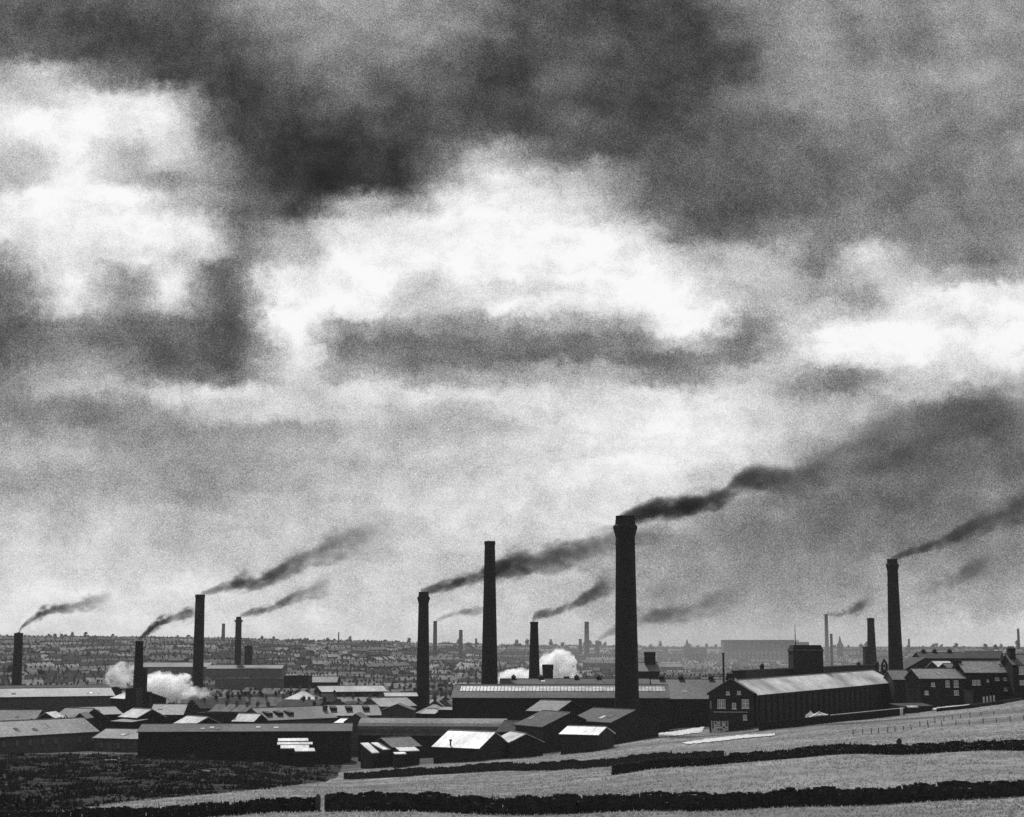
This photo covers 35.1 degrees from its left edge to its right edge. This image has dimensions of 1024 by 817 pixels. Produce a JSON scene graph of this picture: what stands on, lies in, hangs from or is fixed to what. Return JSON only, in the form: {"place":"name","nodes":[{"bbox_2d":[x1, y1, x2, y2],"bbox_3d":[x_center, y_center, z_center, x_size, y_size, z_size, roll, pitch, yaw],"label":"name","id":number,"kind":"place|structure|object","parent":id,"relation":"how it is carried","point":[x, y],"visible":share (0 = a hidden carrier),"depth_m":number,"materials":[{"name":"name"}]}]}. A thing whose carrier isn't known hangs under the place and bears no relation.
{"place":"outdoors","nodes":[
{"label":"outdoors","id":0,"kind":"place"},
{"bbox_2d":[0,646,1023,816],"bbox_3d":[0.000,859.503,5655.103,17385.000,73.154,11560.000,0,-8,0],"label":"ground","id":1,"kind":"structure","parent":0,"point":[354,765],"depth_m":208.65,"materials":[{"name":"grey plant"}]},
{"bbox_2d":[11,633,22,684],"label":"mill chimney","id":2,"kind":"object","parent":1,"relation":"on","point":[17,662],"visible":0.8,"depth_m":808.72,"materials":[{"name":"brick"}]},
{"bbox_2d":[0,709,43,720],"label":"works shed","id":3,"kind":"structure","parent":1,"relation":"on","point":[14,714],"depth_m":496.16,"materials":[{"name":"stone"}]},
{"bbox_2d":[0,717,99,753],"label":"works shed","id":4,"kind":"structure","parent":1,"relation":"on","point":[68,734],"depth_m":437.29,"materials":[{"name":"stone"}]},
{"bbox_2d":[35,711,65,718],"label":"works shed","id":5,"kind":"structure","parent":1,"relation":"on","point":[52,714],"depth_m":472.46,"materials":[{"name":"white"}]},
{"bbox_2d":[0,687,114,712],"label":"works shed","id":6,"kind":"structure","parent":1,"relation":"on","point":[59,699],"depth_m":621.46,"materials":[{"name":"stone"}]},
{"bbox_2d":[0,684,122,695],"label":"works shed","id":7,"kind":"structure","parent":1,"relation":"on","point":[116,689],"depth_m":703.29,"materials":[{"name":"stone"}]},
{"bbox_2d":[59,707,108,733],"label":"works shed","id":8,"kind":"structure","parent":1,"relation":"on","point":[99,721],"depth_m":495.49,"materials":[{"name":"stone"}]},
{"bbox_2d":[74,706,122,727],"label":"works shed","id":9,"kind":"structure","parent":1,"relation":"on","point":[111,713],"depth_m":520.13,"materials":[{"name":"stone"}]},
{"bbox_2d":[92,728,137,751],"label":"works shed","id":10,"kind":"structure","parent":1,"relation":"on","point":[116,739],"depth_m":441.68,"materials":[{"name":"stone"}]},
{"bbox_2d":[110,718,148,728],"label":"workshop","id":11,"kind":"structure","parent":1,"relation":"on","point":[127,723],"depth_m":458.62,"materials":[{"name":"stone"}]},
{"bbox_2d":[125,688,143,711],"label":"workshop","id":12,"kind":"structure","parent":1,"relation":"on","point":[134,697],"depth_m":561.65,"materials":[{"name":"black brick"}]},
{"bbox_2d":[110,691,165,712],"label":"works shed","id":13,"kind":"structure","parent":1,"relation":"on","point":[118,701],"depth_m":587.49,"materials":[{"name":"stone"}]},
{"bbox_2d":[133,641,151,707],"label":"mill chimney","id":14,"kind":"object","parent":1,"relation":"on","point":[140,676],"visible":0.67,"depth_m":576.03,"materials":[{"name":"brick"}]},
{"bbox_2d":[118,707,166,722],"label":"workshop","id":15,"kind":"structure","parent":1,"relation":"on","point":[152,715],"depth_m":464.59,"materials":[{"name":"stone"}]},
{"bbox_2d":[0,796,314,816],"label":"hedge","id":16,"kind":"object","parent":1,"relation":"on","point":[264,805],"depth_m":135.08,"materials":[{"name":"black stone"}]},
{"bbox_2d":[0,751,341,813],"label":"heather","id":17,"kind":"object","parent":1,"relation":"on","point":[30,774],"visible":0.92,"depth_m":252.41,"materials":[{"name":"black plant"}]},
{"bbox_2d":[152,703,190,722],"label":"works shed","id":18,"kind":"structure","parent":1,"relation":"on","point":[173,712],"depth_m":514.27,"materials":[{"name":"stone"}]},
{"bbox_2d":[143,662,213,680],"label":"mill block","id":19,"kind":"structure","parent":1,"relation":"on","point":[163,670],"depth_m":1135.48,"materials":[{"name":"stone"}]},
{"bbox_2d":[175,715,219,722],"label":"workshop","id":20,"kind":"structure","parent":1,"relation":"on","point":[195,719],"depth_m":435.31,"materials":[{"name":"stone"}]},
{"bbox_2d":[192,594,204,695],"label":"mill chimney","id":21,"kind":"object","parent":1,"relation":"on","point":[198,667],"visible":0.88,"depth_m":750.19,"materials":[{"name":"brick"}]},
{"bbox_2d":[188,695,211,715],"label":"terraced house","id":22,"kind":"structure","parent":1,"relation":"on","point":[196,706],"depth_m":649.91,"materials":[{"name":"stone"}]},
{"bbox_2d":[197,711,247,722],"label":"workshop","id":23,"kind":"structure","parent":1,"relation":"on","point":[224,716],"depth_m":447.26,"materials":[{"name":"stone"}]},
{"bbox_2d":[234,617,242,664],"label":"mill chimney","id":24,"kind":"object","parent":1,"relation":"on","point":[238,631],"visible":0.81,"depth_m":1136.69,"materials":[{"name":"brick"}]},
{"bbox_2d":[136,723,352,762],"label":"works shed","id":25,"kind":"structure","parent":1,"relation":"on","point":[332,742],"depth_m":394.62,"materials":[{"name":"stone"}]},
{"bbox_2d":[206,665,285,679],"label":"mill block","id":26,"kind":"structure","parent":1,"relation":"on","point":[214,672],"depth_m":1105.66,"materials":[{"name":"stone"}]},
{"bbox_2d":[244,646,252,664],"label":"boiler house","id":27,"kind":"structure","parent":1,"relation":"on","point":[248,651],"depth_m":1132.15,"materials":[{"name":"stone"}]},
{"bbox_2d":[215,678,283,689],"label":"mill block","id":28,"kind":"structure","parent":1,"relation":"on","point":[235,683],"depth_m":887.61,"materials":[{"name":"brick"}]},
{"bbox_2d":[231,713,268,722],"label":"workshop","id":29,"kind":"structure","parent":1,"relation":"on","point":[249,718],"depth_m":445.32,"materials":[{"name":"stone"}]},
{"bbox_2d":[249,693,267,704],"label":"terraced house","id":30,"kind":"structure","parent":1,"relation":"on","point":[254,700],"depth_m":675.58,"materials":[{"name":"stone"}]},
{"bbox_2d":[266,693,283,706],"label":"terraced house","id":31,"kind":"structure","parent":1,"relation":"on","point":[274,701],"depth_m":676.52,"materials":[{"name":"stone"}]},
{"bbox_2d":[275,696,305,706],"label":"terraced house","id":32,"kind":"structure","parent":1,"relation":"on","point":[289,702],"depth_m":646.02,"materials":[{"name":"stone"}]},
{"bbox_2d":[246,704,337,722],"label":"works shed","id":33,"kind":"structure","parent":1,"relation":"on","point":[305,714],"depth_m":483.63,"materials":[{"name":"stone"}]},
{"bbox_2d":[278,738,307,741],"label":"lean to","id":34,"kind":"object","parent":1,"relation":"on","point":[292,739],"visible":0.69,"depth_m":387.80,"materials":[{"name":"white"}]},
{"bbox_2d":[280,745,308,764],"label":"lean to","id":35,"kind":"object","parent":1,"relation":"on","point":[287,755],"visible":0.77,"depth_m":380.50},
{"bbox_2d":[277,742,312,763],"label":"lean to","id":36,"kind":"object","parent":1,"relation":"on","point":[310,744],"visible":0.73,"depth_m":384.25,"materials":[{"name":"white"}]},
{"bbox_2d":[284,675,312,688],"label":"mill block","id":37,"kind":"structure","parent":1,"relation":"on","point":[297,681],"depth_m":848.31,"materials":[{"name":"brick"}]},
{"bbox_2d":[285,691,322,699],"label":"works shed","id":38,"kind":"structure","parent":1,"relation":"on","point":[299,695],"depth_m":693.18,"materials":[{"name":"stone"}]},
{"bbox_2d":[294,748,314,766],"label":"lean to","id":39,"kind":"object","parent":1,"relation":"on","point":[304,757],"visible":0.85,"depth_m":377.75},
{"bbox_2d":[297,696,326,705],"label":"terraced house","id":40,"kind":"structure","parent":1,"relation":"on","point":[318,702],"depth_m":637.95,"materials":[{"name":"stone"}]},
{"bbox_2d":[312,675,340,688],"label":"mill block","id":41,"kind":"structure","parent":1,"relation":"on","point":[326,681],"depth_m":870.16,"materials":[{"name":"stone"}]},
{"bbox_2d":[314,685,387,696],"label":"works shed","id":42,"kind":"structure","parent":1,"relation":"on","point":[358,690],"depth_m":746.59,"materials":[{"name":"stone"}]},
{"bbox_2d":[324,704,380,720],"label":"works shed","id":43,"kind":"structure","parent":1,"relation":"on","point":[339,711],"depth_m":511.84,"materials":[{"name":"stone"}]},
{"bbox_2d":[344,712,368,756],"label":"workshop","id":44,"kind":"structure","parent":1,"relation":"on","point":[354,719],"depth_m":432.18,"materials":[{"name":"stone"}]},
{"bbox_2d":[360,742,379,767],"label":"lean to","id":45,"kind":"object","parent":1,"relation":"on","point":[369,755],"visible":0.85,"depth_m":367.69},
{"bbox_2d":[371,742,390,767],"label":"lean to","id":46,"kind":"object","parent":1,"relation":"on","point":[384,755],"visible":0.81,"depth_m":368.27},
{"bbox_2d":[363,697,416,714],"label":"works shed","id":47,"kind":"structure","parent":1,"relation":"on","point":[383,702],"depth_m":557.91,"materials":[{"name":"stone"}]},
{"bbox_2d":[380,703,415,717],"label":"workshop","id":48,"kind":"structure","parent":1,"relation":"on","point":[399,710],"depth_m":491.81,"materials":[{"name":"stone"}]},
{"bbox_2d":[375,736,421,766],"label":"workshop","id":49,"kind":"structure","parent":1,"relation":"on","point":[391,742],"depth_m":372.37,"materials":[{"name":"stone"}]},
{"bbox_2d":[393,752,405,767],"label":"lean to","id":50,"kind":"object","parent":1,"relation":"on","point":[399,759],"visible":0.85,"depth_m":360.95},
{"bbox_2d":[382,692,417,717],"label":"works shed","id":51,"kind":"structure","parent":1,"relation":"on","point":[412,696],"depth_m":602.93,"materials":[{"name":"stone"}]},
{"bbox_2d":[395,747,419,765],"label":"lean to","id":52,"kind":"object","parent":1,"relation":"on","point":[412,756],"visible":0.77,"depth_m":364.87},
{"bbox_2d":[416,592,429,711],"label":"mill chimney","id":53,"kind":"object","parent":1,"relation":"on","point":[423,686],"visible":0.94,"depth_m":611.25,"materials":[{"name":"brick"}]},
{"bbox_2d":[420,708,438,717],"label":"workshop","id":54,"kind":"structure","parent":1,"relation":"on","point":[430,713],"depth_m":491.35,"materials":[{"name":"stone"}]},
{"bbox_2d":[357,718,508,760],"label":"shed","id":55,"kind":"structure","parent":1,"relation":"on","point":[426,734],"depth_m":405.82,"materials":[{"name":"stone"}]},
{"bbox_2d":[433,621,436,655],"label":"mill chimney","id":56,"kind":"object","parent":1,"relation":"on","point":[435,637],"visible":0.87,"depth_m":1928.78,"materials":[{"name":"brick"}]},
{"bbox_2d":[437,706,451,717],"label":"workshop","id":57,"kind":"structure","parent":1,"relation":"on","point":[445,711],"depth_m":490.98,"materials":[{"name":"stone"}]},
{"bbox_2d":[459,630,462,658],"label":"mill chimney","id":58,"kind":"object","parent":1,"relation":"on","point":[461,644],"visible":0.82,"depth_m":1829.09,"materials":[{"name":"brick"}]},
{"bbox_2d":[431,729,506,763],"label":"workshop","id":59,"kind":"structure","parent":1,"relation":"on","point":[452,746],"depth_m":364.71,"materials":[{"name":"stone"}]},
{"bbox_2d":[481,537,497,683],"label":"mill chimney","id":60,"kind":"object","parent":1,"relation":"on","point":[489,674],"visible":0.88,"depth_m":538.70,"materials":[{"name":"brick"}]},
{"bbox_2d":[496,720,520,735],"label":"workshop","id":61,"kind":"structure","parent":1,"relation":"on","point":[506,726],"depth_m":397.68,"materials":[{"name":"stone"}]},
{"bbox_2d":[0,635,1023,693],"bbox_3d":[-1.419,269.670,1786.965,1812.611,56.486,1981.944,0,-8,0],"label":"distant houses","id":62,"kind":"structure","parent":1,"relation":"on","point":[88,659],"depth_m":1609.72,"materials":[{"name":"stone"}]},
{"bbox_2d":[502,730,544,758],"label":"workshop","id":63,"kind":"structure","parent":1,"relation":"on","point":[521,744],"depth_m":369.14,"materials":[{"name":"stone"}]},
{"bbox_2d":[343,750,724,778],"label":"hedge","id":64,"kind":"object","parent":1,"relation":"on","point":[514,766],"depth_m":289.42,"materials":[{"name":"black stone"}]},
{"bbox_2d":[529,620,539,677],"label":"mill chimney","id":65,"kind":"object","parent":1,"relation":"on","point":[534,669],"visible":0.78,"depth_m":631.45,"materials":[{"name":"brick"}]},
{"bbox_2d":[53,700,1023,816],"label":"grass","id":66,"kind":"structure","parent":1,"relation":"on","point":[383,787],"depth_m":189.65,"materials":[{"name":"grey plant"}]},
{"bbox_2d":[542,664,553,677],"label":"boiler stack","id":67,"kind":"object","parent":1,"relation":"on","point":[547,670],"visible":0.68,"depth_m":590.45,"materials":[{"name":"stone"}]},
{"bbox_2d":[513,710,586,753],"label":"workshop","id":68,"kind":"structure","parent":1,"relation":"on","point":[547,727],"depth_m":384.31,"materials":[{"name":"stone"}]},
{"bbox_2d":[525,699,586,716],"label":"workshop","id":69,"kind":"structure","parent":1,"relation":"on","point":[562,705],"depth_m":416.63,"materials":[{"name":"stone"}]},
{"bbox_2d":[451,684,669,731],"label":"weaving shed","id":70,"kind":"structure","parent":1,"relation":"on","point":[506,701],"depth_m":432.75,"materials":[{"name":"brick"}]},
{"bbox_2d":[499,674,649,683],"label":"works shed","id":71,"kind":"structure","parent":1,"relation":"on","point":[576,679],"depth_m":517.43,"materials":[{"name":"stone"}]},
{"bbox_2d":[558,725,615,754],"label":"workshop","id":72,"kind":"structure","parent":1,"relation":"on","point":[580,738],"depth_m":357.99,"materials":[{"name":"stone"}]},
{"bbox_2d":[584,622,589,657],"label":"mill chimney","id":73,"kind":"object","parent":1,"relation":"on","point":[586,643],"visible":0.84,"depth_m":1977.38,"materials":[{"name":"brick"}]},
{"bbox_2d":[583,663,614,670],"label":"mill block","id":74,"kind":"structure","parent":1,"relation":"on","point":[606,666],"depth_m":1481.58,"materials":[{"name":"stone"}]},
{"bbox_2d":[578,707,660,744],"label":"workshop","id":75,"kind":"structure","parent":1,"relation":"on","point":[627,725],"depth_m":384.33,"materials":[{"name":"stone"}]},
{"bbox_2d":[613,515,638,710],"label":"mill chimney","id":76,"kind":"object","parent":1,"relation":"on","point":[626,658],"visible":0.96,"depth_m":418.44,"materials":[{"name":"brick"}]},
{"bbox_2d":[638,652,660,679],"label":"engine house","id":77,"kind":"structure","parent":1,"relation":"on","point":[649,667],"depth_m":634.28,"materials":[{"name":"stone"}]},
{"bbox_2d":[659,663,682,668],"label":"mill block","id":78,"kind":"structure","parent":1,"relation":"on","point":[671,665],"depth_m":1485.38,"materials":[{"name":"stone"}]},
{"bbox_2d":[326,778,1023,814],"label":"hedge","id":79,"kind":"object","parent":1,"relation":"on","point":[437,801],"depth_m":136.72,"materials":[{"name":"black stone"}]},
{"bbox_2d":[650,674,726,728],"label":"works shed","id":80,"kind":"structure","parent":1,"relation":"on","point":[689,703],"depth_m":464.71,"materials":[{"name":"stone"}]},
{"bbox_2d":[683,640,706,662],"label":"church","id":81,"kind":"structure","parent":1,"relation":"on","point":[698,654],"depth_m":1973.40,"materials":[{"name":"stone"}]},
{"bbox_2d":[711,721,727,732],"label":"lattice screen","id":82,"kind":"object","parent":1,"relation":"on","point":[714,730],"visible":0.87,"depth_m":386.92,"materials":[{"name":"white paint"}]},
{"bbox_2d":[708,673,754,732],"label":"mill house","id":83,"kind":"structure","parent":1,"relation":"on","point":[731,703],"depth_m":392.84,"materials":[{"name":"brick"}]},
{"bbox_2d":[721,640,794,660],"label":"great mill","id":84,"kind":"object","parent":1,"relation":"on","point":[742,650],"visible":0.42,"depth_m":1879.35,"materials":[{"name":"brick"}]},
{"bbox_2d":[758,715,829,730],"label":"yard wall","id":85,"kind":"structure","parent":1,"relation":"on","point":[798,722],"depth_m":373.25,"materials":[{"name":"stone"}]},
{"bbox_2d":[707,668,888,730],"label":"mill shed","id":86,"kind":"structure","parent":1,"relation":"on","point":[777,698],"depth_m":431.77,"materials":[{"name":"stone"}]},
{"bbox_2d":[787,635,823,674],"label":"water tower","id":87,"kind":"structure","parent":1,"relation":"on","point":[804,659],"depth_m":456.65,"materials":[{"name":"stone"}]},
{"bbox_2d":[731,664,879,678],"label":"mill block","id":88,"kind":"structure","parent":1,"relation":"on","point":[753,673],"depth_m":451.95,"materials":[{"name":"stone"}]},
{"bbox_2d":[611,737,1023,774],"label":"hedge","id":89,"kind":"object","parent":1,"relation":"on","point":[850,748],"depth_m":207.38,"materials":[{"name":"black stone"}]},
{"bbox_2d":[824,614,829,661],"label":"mill chimney","id":90,"kind":"object","parent":1,"relation":"on","point":[826,639],"visible":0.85,"depth_m":1780.36,"materials":[{"name":"brick"}]},
{"bbox_2d":[862,646,870,663],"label":"boiler house","id":91,"kind":"structure","parent":1,"relation":"on","point":[866,654],"depth_m":888.08,"materials":[{"name":"stone"}]},
{"bbox_2d":[830,708,904,722],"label":"yard wall","id":92,"kind":"structure","parent":1,"relation":"on","point":[865,715],"depth_m":386.35,"materials":[{"name":"stone"}]},
{"bbox_2d":[867,618,876,663],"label":"mill chimney","id":93,"kind":"object","parent":1,"relation":"on","point":[871,641],"visible":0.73,"depth_m":889.30,"materials":[{"name":"brick"}]},
{"bbox_2d":[886,555,902,669],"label":"mill chimney","id":94,"kind":"object","parent":1,"relation":"on","point":[895,657],"visible":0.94,"depth_m":553.82,"materials":[{"name":"brick"}]},
{"bbox_2d":[883,670,907,708],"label":"outhouse","id":95,"kind":"structure","parent":1,"relation":"on","point":[895,679],"depth_m":464.07,"materials":[{"name":"stone"}]},
{"bbox_2d":[889,703,933,713],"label":"lean to","id":96,"kind":"object","parent":1,"relation":"on","point":[923,707],"visible":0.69,"depth_m":404.52,"materials":[{"name":"grey"}]},
{"bbox_2d":[903,657,930,671],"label":"warehouse","id":97,"kind":"structure","parent":1,"relation":"on","point":[915,662],"depth_m":553.42,"materials":[{"name":"grey"}]},
{"bbox_2d":[904,658,966,707],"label":"mill cottage","id":98,"kind":"structure","parent":1,"relation":"on","point":[937,687],"depth_m":435.15,"materials":[{"name":"brick"}]},
{"bbox_2d":[912,649,962,662],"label":"warehouse","id":99,"kind":"structure","parent":1,"relation":"on","point":[949,655],"depth_m":597.47,"materials":[{"name":"stone"}]},
{"bbox_2d":[925,660,950,667],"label":"warehouse","id":100,"kind":"structure","parent":1,"relation":"on","point":[934,663],"depth_m":539.33,"materials":[{"name":"stone"}]},
{"bbox_2d":[853,715,1023,734],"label":"post fence","id":101,"kind":"object","parent":1,"relation":"on","point":[935,722],"visible":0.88,"depth_m":318.53,"materials":[{"name":"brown wood"}]},
{"bbox_2d":[962,690,973,703],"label":"porch","id":102,"kind":"object","parent":1,"relation":"on","point":[967,696],"visible":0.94,"depth_m":433.89,"materials":[{"name":"stone"}]},
{"bbox_2d":[952,660,1007,703],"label":"mill cottage","id":103,"kind":"structure","parent":1,"relation":"on","point":[985,678],"depth_m":437.02,"materials":[{"name":"stone"}]},
{"bbox_2d":[936,697,1023,711],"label":"yard wall","id":104,"kind":"structure","parent":1,"relation":"on","point":[976,705],"depth_m":395.57,"materials":[{"name":"stone"}]},
{"bbox_2d":[961,651,1003,659],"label":"warehouse","id":105,"kind":"structure","parent":1,"relation":"on","point":[982,655],"depth_m":582.97,"materials":[{"name":"stone"}]},
{"bbox_2d":[1000,646,1023,698],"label":"mill cottage","id":106,"kind":"structure","parent":1,"relation":"on","point":[1012,661],"depth_m":433.61,"materials":[{"name":"brick"}]},
{"bbox_2d":[0,0,1023,646],"label":"sky","id":107,"kind":"structure","parent":0,"point":[308,308],"materials":[{"name":"grey"}]},
{"bbox_2d":[659,727,703,736],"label":"track","id":108,"kind":"structure","parent":0,"point":[682,732],"depth_m":405.71,"materials":[{"name":"white"}]},
{"bbox_2d":[683,733,774,743],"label":"path","id":109,"kind":"structure","parent":0,"point":[726,738],"depth_m":346.62,"materials":[{"name":"white"}]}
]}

